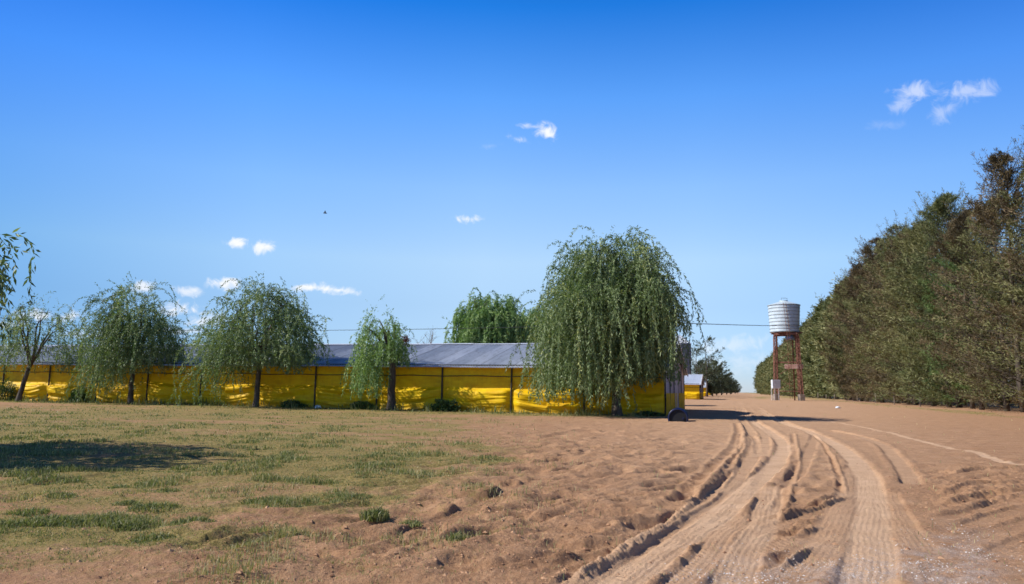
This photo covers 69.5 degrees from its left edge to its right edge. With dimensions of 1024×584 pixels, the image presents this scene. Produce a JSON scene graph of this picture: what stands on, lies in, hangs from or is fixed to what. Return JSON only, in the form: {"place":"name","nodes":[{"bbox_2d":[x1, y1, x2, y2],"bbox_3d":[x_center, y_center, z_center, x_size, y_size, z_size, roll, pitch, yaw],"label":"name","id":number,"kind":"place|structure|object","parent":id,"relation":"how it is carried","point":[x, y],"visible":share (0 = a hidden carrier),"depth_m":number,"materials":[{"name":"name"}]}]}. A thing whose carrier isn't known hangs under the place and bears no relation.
{"place":"outdoors","nodes":[
{"label":"outdoors","id":0,"kind":"place"},
{"bbox_2d":[0,392,1023,583],"bbox_3d":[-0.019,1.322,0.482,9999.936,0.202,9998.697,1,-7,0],"label":"ground","id":1,"kind":"structure","parent":0,"point":[816,425],"depth_m":8.65,"materials":[{"name":"soil"}]},
{"bbox_2d":[0,377,16,400],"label":"weed bush","id":2,"kind":"object","parent":1,"relation":"on","point":[5,388],"visible":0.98,"depth_m":48.73,"materials":[{"name":"green plant"}]},
{"bbox_2d":[0,517,26,527],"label":"grass tuft","id":3,"kind":"object","parent":1,"relation":"on","point":[7,523],"visible":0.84,"depth_m":6.37,"materials":[{"name":"plant"}]},
{"bbox_2d":[0,227,40,347],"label":"willow tree","id":4,"kind":"object","parent":1,"relation":"on","point":[3,276],"visible":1,"depth_m":14.53,"materials":[{"name":"green plant"}]},
{"bbox_2d":[2,507,50,516],"bbox_3d":[-4.587,2.069,6.998,0.383,0.068,0.406,1,-7,0],"label":"grass tuft","id":5,"kind":"object","parent":1,"relation":"on","point":[30,511],"visible":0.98,"depth_m":6.97,"materials":[{"name":"plant"}]},
{"bbox_2d":[12,514,59,526],"bbox_3d":[-4.205,2.025,6.574,0.418,0.099,0.406,-2,-8,20],"label":"grass tuft","id":6,"kind":"object","parent":1,"relation":"on","point":[29,522],"visible":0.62,"depth_m":6.50,"materials":[{"name":"plant"}]},
{"bbox_2d":[0,291,91,401],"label":"willow tree","id":7,"kind":"object","parent":1,"relation":"on","point":[33,357],"visible":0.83,"depth_m":47.37,"materials":[{"name":"green plant"}]},
{"bbox_2d":[32,512,79,526],"bbox_3d":[-4.063,2.024,6.600,0.453,0.113,0.400,1,-7,0],"label":"grass tuft","id":8,"kind":"object","parent":1,"relation":"on","point":[61,516],"visible":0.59,"depth_m":6.53,"materials":[{"name":"plant"}]},
{"bbox_2d":[41,491,76,497],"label":"grass tuft","id":9,"kind":"object","parent":1,"relation":"on","point":[64,494],"visible":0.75,"depth_m":8.02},
{"bbox_2d":[57,517,92,527],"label":"grass tuft","id":10,"kind":"object","parent":1,"relation":"on","point":[69,523],"visible":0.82,"depth_m":6.47,"materials":[{"name":"plant"}]},
{"bbox_2d":[66,385,86,401],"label":"weed bush","id":11,"kind":"object","parent":1,"relation":"on","point":[72,393],"visible":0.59,"depth_m":46.91,"materials":[{"name":"green plant"}]},
{"bbox_2d":[108,484,130,488],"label":"grass tuft","id":12,"kind":"object","parent":1,"relation":"on","point":[119,486],"visible":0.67,"depth_m":8.71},
{"bbox_2d":[111,499,142,505],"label":"grass tuft","id":13,"kind":"object","parent":1,"relation":"on","point":[125,502],"visible":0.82,"depth_m":7.73,"materials":[{"name":"plant"}]},
{"bbox_2d":[109,516,150,530],"bbox_3d":[-3.363,2.030,6.493,0.341,0.087,0.365,1,-7,0],"label":"grass tuft","id":14,"kind":"object","parent":1,"relation":"on","point":[136,527],"visible":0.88,"depth_m":6.42,"materials":[{"name":"plant"}]},
{"bbox_2d":[60,272,204,404],"bbox_3d":[-23.835,2.957,45.814,7.482,8.452,7.921,-3,-9,28],"label":"willow tree","id":15,"kind":"object","parent":1,"relation":"on","point":[120,345],"visible":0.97,"depth_m":44.67,"materials":[{"name":"green plant"}]},
{"bbox_2d":[127,503,148,508],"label":"grass tuft","id":16,"kind":"object","parent":1,"relation":"on","point":[136,505],"visible":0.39,"depth_m":7.46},
{"bbox_2d":[127,530,175,543],"bbox_3d":[-2.966,2.013,6.083,0.368,0.089,0.380,1,-7,0],"label":"grass tuft","id":17,"kind":"object","parent":1,"relation":"on","point":[153,538],"visible":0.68,"depth_m":6.06,"materials":[{"name":"plant"}]},
{"bbox_2d":[126,500,182,512],"bbox_3d":[-3.592,2.147,7.429,0.533,0.111,0.526,4,-8,-24],"label":"grass tuft","id":18,"kind":"object","parent":1,"relation":"on","point":[153,506],"visible":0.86,"depth_m":7.38,"materials":[{"name":"plant"}]},
{"bbox_2d":[150,487,180,491],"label":"grass tuft","id":19,"kind":"object","parent":1,"relation":"on","point":[171,490],"visible":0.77,"depth_m":8.64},
{"bbox_2d":[169,515,215,525],"bbox_3d":[-2.903,2.073,6.700,0.407,0.092,0.437,6,-9,-36],"label":"grass tuft","id":20,"kind":"object","parent":1,"relation":"on","point":[186,520],"visible":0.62,"depth_m":6.71,"materials":[{"name":"plant"}]},
{"bbox_2d":[167,271,335,406],"bbox_3d":[-14.765,2.803,43.153,8.853,8.304,8.778,1,-7,0],"label":"willow tree","id":21,"kind":"object","parent":1,"relation":"on","point":[237,351],"visible":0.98,"depth_m":41.78,"materials":[{"name":"green plant"}]},
{"bbox_2d":[238,496,265,503],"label":"grass tuft","id":22,"kind":"object","parent":1,"relation":"on","point":[249,500],"visible":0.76,"depth_m":7.93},
{"bbox_2d":[279,398,308,407],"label":"weed bush","id":23,"kind":"object","parent":1,"relation":"on","point":[283,404],"visible":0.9,"depth_m":42.42,"materials":[{"name":"green plant"}]},
{"bbox_2d":[0,343,687,415],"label":"poultry shed","id":24,"kind":"structure","parent":1,"relation":"on","point":[466,375],"depth_m":42.95,"materials":[{"name":"fabric"}]},
{"bbox_2d":[674,366,678,407],"bbox_3d":[9.973,5.837,44.818,0.070,2.700,3.000,-1,-8,16],"label":"door","id":25,"kind":"structure","parent":24,"relation":"in","point":[675,386],"depth_m":44.68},
{"bbox_2d":[348,401,379,409],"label":"weed bush","id":26,"kind":"object","parent":1,"relation":"on","point":[364,406],"visible":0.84,"depth_m":41.02,"materials":[{"name":"green plant"}]},
{"bbox_2d":[357,504,393,521],"bbox_3d":[-1.254,2.018,6.790,0.351,0.148,0.345,5,-9,-30],"label":"grass tuft","id":27,"kind":"object","parent":1,"relation":"on","point":[377,514],"visible":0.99,"depth_m":6.72,"materials":[{"name":"plant"}]},
{"bbox_2d":[340,294,417,410],"bbox_3d":[-7.201,3.436,40.478,4.181,6.582,4.601,3,-8,-17],"label":"willow tree","id":28,"kind":"object","parent":1,"relation":"on","point":[379,354],"visible":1,"depth_m":40.11,"materials":[{"name":"green plant"}]},
{"bbox_2d":[398,519,421,527],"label":"grass tuft","id":29,"kind":"object","parent":1,"relation":"on","point":[416,523],"visible":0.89,"depth_m":6.60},
{"bbox_2d":[413,327,440,343],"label":"bare tree","id":30,"kind":"object","parent":1,"relation":"on","point":[429,337],"visible":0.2,"depth_m":80.40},
{"bbox_2d":[429,398,460,411],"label":"weed bush","id":31,"kind":"object","parent":1,"relation":"on","point":[445,404],"visible":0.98,"depth_m":39.49,"materials":[{"name":"green plant"}]},
{"bbox_2d":[445,529,465,540],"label":"grass tuft","id":32,"kind":"object","parent":1,"relation":"on","point":[453,536],"visible":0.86,"depth_m":5.83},
{"bbox_2d":[441,287,529,342],"bbox_3d":[-2.036,4.847,66.018,9.222,10.586,8.539,1,-7,0],"label":"willow tree","id":33,"kind":"object","parent":1,"relation":"on","point":[481,319],"visible":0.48,"depth_m":64.27,"materials":[{"name":"green plant"}]},
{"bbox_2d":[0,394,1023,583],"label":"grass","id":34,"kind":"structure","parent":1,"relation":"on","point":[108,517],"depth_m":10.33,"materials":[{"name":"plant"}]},
{"bbox_2d":[0,424,1023,583],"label":"soil clods","id":35,"kind":"object","parent":1,"relation":"on","point":[417,558],"visible":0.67,"depth_m":5.79,"materials":[{"name":"soil"}]},
{"bbox_2d":[519,301,551,342],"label":"willow tree","id":36,"kind":"object","parent":1,"relation":"on","point":[529,318],"visible":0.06,"depth_m":68.21,"materials":[{"name":"green plant"}]},
{"bbox_2d":[505,225,706,415],"bbox_3d":[4.616,1.401,36.391,9.944,9.883,11.138,1,-7,0],"label":"willow tree","id":37,"kind":"object","parent":1,"relation":"on","point":[614,320],"visible":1,"depth_m":34.34,"materials":[{"name":"green plant"}]},
{"bbox_2d":[631,410,665,415],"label":"weed bush","id":38,"kind":"object","parent":1,"relation":"on","point":[651,413],"visible":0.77,"depth_m":36.57,"materials":[{"name":"green plant"}]},
{"bbox_2d":[668,408,688,421],"bbox_3d":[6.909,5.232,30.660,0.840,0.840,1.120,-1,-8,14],"label":"tire","id":39,"kind":"object","parent":1,"relation":"on","point":[678,414],"visible":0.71,"depth_m":30.19,"materials":[{"name":"rubber"}]},
{"bbox_2d":[675,335,691,373],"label":"grain silo","id":40,"kind":"object","parent":1,"relation":"on","point":[689,371],"visible":0.1,"depth_m":149.85,"materials":[{"name":"metal"}]},
{"bbox_2d":[684,374,704,399],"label":"poultry shed","id":41,"kind":"structure","parent":1,"relation":"on","point":[694,384],"depth_m":119.41,"materials":[{"name":"fabric"}]},
{"bbox_2d":[703,381,705,396],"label":"poultry shed","id":42,"kind":"structure","parent":1,"relation":"on","point":[704,390],"depth_m":194.25,"materials":[{"name":"fabric"}]},
{"bbox_2d":[691,347,718,378],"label":"eucalyptus tree","id":43,"kind":"object","parent":1,"relation":"on","point":[704,364],"visible":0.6,"depth_m":169.09,"materials":[{"name":"green plant"}]},
{"bbox_2d":[691,359,720,392],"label":"round tree","id":44,"kind":"object","parent":1,"relation":"on","point":[711,386],"visible":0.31,"depth_m":202.60,"materials":[{"name":"green plant"}]},
{"bbox_2d":[691,335,729,396],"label":"eucalyptus tree","id":45,"kind":"object","parent":1,"relation":"on","point":[711,356],"visible":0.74,"depth_m":189.47,"materials":[{"name":"green plant"}]},
{"bbox_2d":[699,359,731,395],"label":"round tree","id":46,"kind":"object","parent":1,"relation":"on","point":[716,390],"visible":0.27,"depth_m":227.17,"materials":[{"name":"green plant"}]},
{"bbox_2d":[709,373,729,395],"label":"round tree","id":47,"kind":"object","parent":1,"relation":"on","point":[721,388],"visible":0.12,"depth_m":259.38,"materials":[{"name":"green plant"}]},
{"bbox_2d":[717,369,733,394],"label":"round tree","id":48,"kind":"object","parent":1,"relation":"on","point":[725,389],"visible":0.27,"depth_m":296.45,"materials":[{"name":"green plant"}]},
{"bbox_2d":[725,376,733,394],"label":"round tree","id":49,"kind":"object","parent":1,"relation":"on","point":[729,391],"visible":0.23,"depth_m":376.23,"materials":[{"name":"green plant"}]},
{"bbox_2d":[729,378,737,393],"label":"round tree","id":50,"kind":"object","parent":1,"relation":"on","point":[733,382],"visible":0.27,"depth_m":425.62,"materials":[{"name":"green plant"}]},
{"bbox_2d":[752,365,758,391],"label":"casuarina tree","id":51,"kind":"object","parent":1,"relation":"on","point":[756,368],"visible":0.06,"depth_m":589.15,"materials":[{"name":"green plant"}]},
{"bbox_2d":[755,364,761,393],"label":"casuarina tree","id":52,"kind":"object","parent":1,"relation":"on","point":[758,382],"visible":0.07,"depth_m":512.38,"materials":[{"name":"green plant"}]},
{"bbox_2d":[760,359,767,393],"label":"casuarina tree","id":53,"kind":"object","parent":1,"relation":"on","point":[764,367],"visible":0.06,"depth_m":447.88,"materials":[{"name":"green plant"}]},
{"bbox_2d":[762,351,771,393],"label":"casuarina tree","id":54,"kind":"object","parent":1,"relation":"on","point":[766,375],"visible":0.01,"depth_m":397.99,"materials":[{"name":"green plant"}]},
{"bbox_2d":[763,353,772,393],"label":"casuarina tree","id":55,"kind":"object","parent":1,"relation":"on","point":[770,359],"visible":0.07,"depth_m":383.20,"materials":[{"name":"green plant"}]},
{"bbox_2d":[767,355,775,392],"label":"casuarina tree","id":56,"kind":"object","parent":1,"relation":"on","point":[768,374],"visible":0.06,"depth_m":366.54,"materials":[{"name":"green plant"}]},
{"bbox_2d":[771,380,780,399],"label":"control cabinet","id":57,"kind":"object","parent":1,"relation":"on","point":[776,384],"visible":0.94,"depth_m":123.97,"materials":[{"name":"white metal"}]},
{"bbox_2d":[767,342,784,395],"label":"casuarina tree","id":58,"kind":"object","parent":1,"relation":"on","point":[770,378],"visible":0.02,"depth_m":334.58,"materials":[{"name":"green plant"}]},
{"bbox_2d":[771,338,787,393],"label":"casuarina tree","id":59,"kind":"object","parent":1,"relation":"on","point":[780,356],"visible":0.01,"depth_m":301.71,"materials":[{"name":"green plant"}]},
{"bbox_2d":[778,340,788,384],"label":"casuarina tree","id":60,"kind":"object","parent":1,"relation":"on","point":[781,375],"visible":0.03,"depth_m":278.71,"materials":[{"name":"green plant"}]},
{"bbox_2d":[775,337,793,395],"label":"casuarina tree","id":61,"kind":"object","parent":1,"relation":"on","point":[781,351],"visible":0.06,"depth_m":292.21,"materials":[{"name":"green plant"}]},
{"bbox_2d":[778,346,791,395],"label":"casuarina tree","id":62,"kind":"object","parent":1,"relation":"on","point":[783,377],"visible":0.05,"depth_m":282.62,"materials":[{"name":"green plant"}]},
{"bbox_2d":[767,300,804,400],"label":"water tower","id":63,"kind":"structure","parent":1,"relation":"on","point":[784,317],"depth_m":126.39,"materials":[{"name":"metal"}]},
{"bbox_2d":[781,340,791,386],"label":"casuarina tree","id":64,"kind":"object","parent":1,"relation":"on","point":[785,359],"visible":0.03,"depth_m":257.27,"materials":[{"name":"green plant"}]},
{"bbox_2d":[778,341,795,395],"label":"casuarina tree","id":65,"kind":"object","parent":1,"relation":"on","point":[783,360],"visible":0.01,"depth_m":273.04,"materials":[{"name":"green plant"}]},
{"bbox_2d":[781,341,796,396],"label":"casuarina tree","id":66,"kind":"object","parent":1,"relation":"on","point":[788,346],"visible":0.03,"depth_m":244.16,"materials":[{"name":"green plant"}]},
{"bbox_2d":[782,346,797,395],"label":"casuarina tree","id":67,"kind":"object","parent":1,"relation":"on","point":[789,372],"visible":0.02,"depth_m":250.48,"materials":[{"name":"green plant"}]},
{"bbox_2d":[785,321,806,396],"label":"casuarina tree","id":68,"kind":"object","parent":1,"relation":"on","point":[792,369],"visible":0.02,"depth_m":234.42,"materials":[{"name":"green plant"}]},
{"bbox_2d":[784,320,810,396],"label":"casuarina tree","id":69,"kind":"object","parent":1,"relation":"on","point":[801,326],"visible":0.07,"depth_m":229.55,"materials":[{"name":"green plant"}]},
{"bbox_2d":[791,336,822,397],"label":"casuarina tree","id":70,"kind":"object","parent":1,"relation":"on","point":[803,371],"visible":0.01,"depth_m":211.64,"materials":[{"name":"green plant"}]},
{"bbox_2d":[795,315,820,397],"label":"casuarina tree","id":71,"kind":"object","parent":1,"relation":"on","point":[806,335],"visible":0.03,"depth_m":201.45,"materials":[{"name":"green plant"}]},
{"bbox_2d":[795,316,821,397],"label":"casuarina tree","id":72,"kind":"object","parent":1,"relation":"on","point":[805,359],"visible":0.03,"depth_m":206.16,"materials":[{"name":"green plant"}]},
{"bbox_2d":[800,309,824,397],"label":"casuarina tree","id":73,"kind":"object","parent":1,"relation":"on","point":[803,374],"visible":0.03,"depth_m":195.31,"materials":[{"name":"green plant"}]},
{"bbox_2d":[799,293,831,398],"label":"casuarina tree","id":74,"kind":"object","parent":1,"relation":"on","point":[815,316],"visible":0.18,"depth_m":178.86,"materials":[{"name":"green plant"}]},
{"bbox_2d":[800,312,840,398],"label":"casuarina tree","id":75,"kind":"object","parent":1,"relation":"on","point":[812,325],"visible":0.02,"depth_m":189.51,"materials":[{"name":"green plant"}]},
{"bbox_2d":[808,326,835,398],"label":"casuarina tree","id":76,"kind":"object","parent":1,"relation":"on","point":[812,353],"visible":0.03,"depth_m":171.66,"materials":[{"name":"green plant"}]},
{"bbox_2d":[805,323,839,398],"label":"casuarina tree","id":77,"kind":"object","parent":1,"relation":"on","point":[812,371],"visible":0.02,"depth_m":182.71,"materials":[{"name":"green plant"}]},
{"bbox_2d":[809,295,838,398],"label":"casuarina tree","id":78,"kind":"object","parent":1,"relation":"on","point":[815,368],"visible":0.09,"depth_m":167.49,"materials":[{"name":"green plant"}]},
{"bbox_2d":[815,328,843,399],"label":"casuarina tree","id":79,"kind":"object","parent":1,"relation":"on","point":[818,367],"visible":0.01,"depth_m":160.74,"materials":[{"name":"green plant"}]},
{"bbox_2d":[813,283,848,399],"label":"casuarina tree","id":80,"kind":"object","parent":1,"relation":"on","point":[818,359],"visible":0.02,"depth_m":156.95,"materials":[{"name":"green plant"}]},
{"bbox_2d":[812,272,853,400],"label":"casuarina tree","id":81,"kind":"object","parent":1,"relation":"on","point":[828,319],"visible":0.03,"depth_m":144.39,"materials":[{"name":"green plant"}]},
{"bbox_2d":[818,303,851,399],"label":"casuarina tree","id":82,"kind":"object","parent":1,"relation":"on","point":[825,392],"visible":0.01,"depth_m":149.99,"materials":[{"name":"green plant"}]},
{"bbox_2d":[820,278,856,400],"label":"casuarina tree","id":83,"kind":"object","parent":1,"relation":"on","point":[838,296],"visible":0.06,"depth_m":139.49,"materials":[{"name":"green plant"}]},
{"bbox_2d":[820,268,870,400],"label":"casuarina tree","id":84,"kind":"object","parent":1,"relation":"on","point":[830,369],"visible":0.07,"depth_m":134.47,"materials":[{"name":"green plant"}]},
{"bbox_2d":[814,269,885,400],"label":"casuarina tree","id":85,"kind":"object","parent":1,"relation":"on","point":[833,323],"visible":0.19,"depth_m":130.89,"materials":[{"name":"green plant"}]},
{"bbox_2d":[816,255,891,401],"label":"casuarina tree","id":86,"kind":"object","parent":1,"relation":"on","point":[831,327],"visible":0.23,"depth_m":125.40,"materials":[{"name":"green plant"}]},
{"bbox_2d":[829,233,892,402],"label":"casuarina tree","id":87,"kind":"object","parent":1,"relation":"on","point":[866,249],"visible":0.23,"depth_m":111.13,"materials":[{"name":"green plant"}]},
{"bbox_2d":[833,257,893,400],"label":"casuarina tree","id":88,"kind":"object","parent":1,"relation":"on","point":[854,293],"visible":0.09,"depth_m":116.58,"materials":[{"name":"green plant"}]},
{"bbox_2d":[833,269,900,401],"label":"casuarina tree","id":89,"kind":"object","parent":1,"relation":"on","point":[846,306],"visible":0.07,"depth_m":120.70,"materials":[{"name":"green plant"}]},
{"bbox_2d":[841,245,919,403],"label":"casuarina tree","id":90,"kind":"object","parent":1,"relation":"on","point":[848,337],"visible":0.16,"depth_m":106.47,"materials":[{"name":"green plant"}]},
{"bbox_2d":[842,213,947,403],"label":"casuarina tree","id":91,"kind":"object","parent":1,"relation":"on","point":[877,251],"visible":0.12,"depth_m":103.50,"materials":[{"name":"green plant"}]},
{"bbox_2d":[850,222,942,404],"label":"casuarina tree","id":92,"kind":"object","parent":1,"relation":"on","point":[876,336],"visible":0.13,"depth_m":96.33,"materials":[{"name":"green plant"}]},
{"bbox_2d":[860,225,964,404],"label":"casuarina tree","id":93,"kind":"object","parent":1,"relation":"on","point":[887,259],"visible":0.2,"depth_m":91.91,"materials":[{"name":"green plant"}]},
{"bbox_2d":[853,215,982,405],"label":"casuarina tree","id":94,"kind":"object","parent":1,"relation":"on","point":[905,242],"visible":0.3,"depth_m":86.23,"materials":[{"name":"green plant"}]},
{"bbox_2d":[878,191,996,406],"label":"casuarina tree","id":95,"kind":"object","parent":1,"relation":"on","point":[919,237],"visible":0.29,"depth_m":81.87,"materials":[{"name":"green plant"}]},
{"bbox_2d":[884,181,1010,407],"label":"casuarina tree","id":96,"kind":"object","parent":1,"relation":"on","point":[939,208],"visible":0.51,"depth_m":78.62,"materials":[{"name":"green plant"}]},
{"bbox_2d":[914,227,1013,408],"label":"casuarina tree","id":97,"kind":"object","parent":1,"relation":"on","point":[929,306],"visible":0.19,"depth_m":73.25,"materials":[{"name":"green plant"}]},
{"bbox_2d":[909,200,1023,409],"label":"casuarina tree","id":98,"kind":"object","parent":1,"relation":"on","point":[957,225],"visible":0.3,"depth_m":69.01,"materials":[{"name":"green plant"}]},
{"bbox_2d":[925,139,1023,411],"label":"casuarina tree","id":99,"kind":"object","parent":1,"relation":"on","point":[998,161],"visible":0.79,"depth_m":59.10,"materials":[{"name":"green plant"}]},
{"bbox_2d":[929,196,1023,410],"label":"casuarina tree","id":100,"kind":"object","parent":1,"relation":"on","point":[980,251],"visible":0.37,"depth_m":63.53,"materials":[{"name":"green plant"}]},
{"bbox_2d":[965,252,1020,405],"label":"casuarina tree","id":101,"kind":"object","parent":1,"relation":"on","point":[999,353],"visible":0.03,"depth_m":78.29,"materials":[{"name":"green plant"}]},
{"bbox_2d":[971,128,1023,401],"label":"casuarina tree","id":102,"kind":"object","parent":1,"relation":"on","point":[1014,295],"visible":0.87,"depth_m":55.06,"materials":[{"name":"green plant"}]},
{"bbox_2d":[984,166,1023,395],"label":"casuarina tree","id":103,"kind":"object","parent":1,"relation":"on","point":[1009,254],"visible":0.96,"depth_m":50.34,"materials":[{"name":"green plant"}]},
{"bbox_3d":[12.199,5.211,55.820,1.000,7.674,0.377,1,-7,0],"label":"utility pole","id":104,"kind":"object","parent":1,"relation":"on","visible":0},
{"bbox_2d":[183,326,542,330],"bbox_3d":[-15.577,3.155,65.116,58.448,0.487,0.041,-2,-8,18],"label":"power line","id":105,"kind":"object","parent":104,"relation":"attached to","point":[398,329],"visible":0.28,"depth_m":61.70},
{"bbox_2d":[686,323,856,325],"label":"power line","id":106,"kind":"object","parent":104,"relation":"attached to","point":[752,325],"visible":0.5,"depth_m":71.28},
{"bbox_2d":[0,0,1023,392],"label":"sky","id":107,"kind":"structure","parent":0,"point":[193,146],"materials":[{"name":"blue"}]},
{"bbox_2d":[657,519,1023,583],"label":"gravel","id":108,"kind":"structure","parent":0,"point":[849,566],"depth_m":5.29,"materials":[{"name":"gravel"}]}
]}

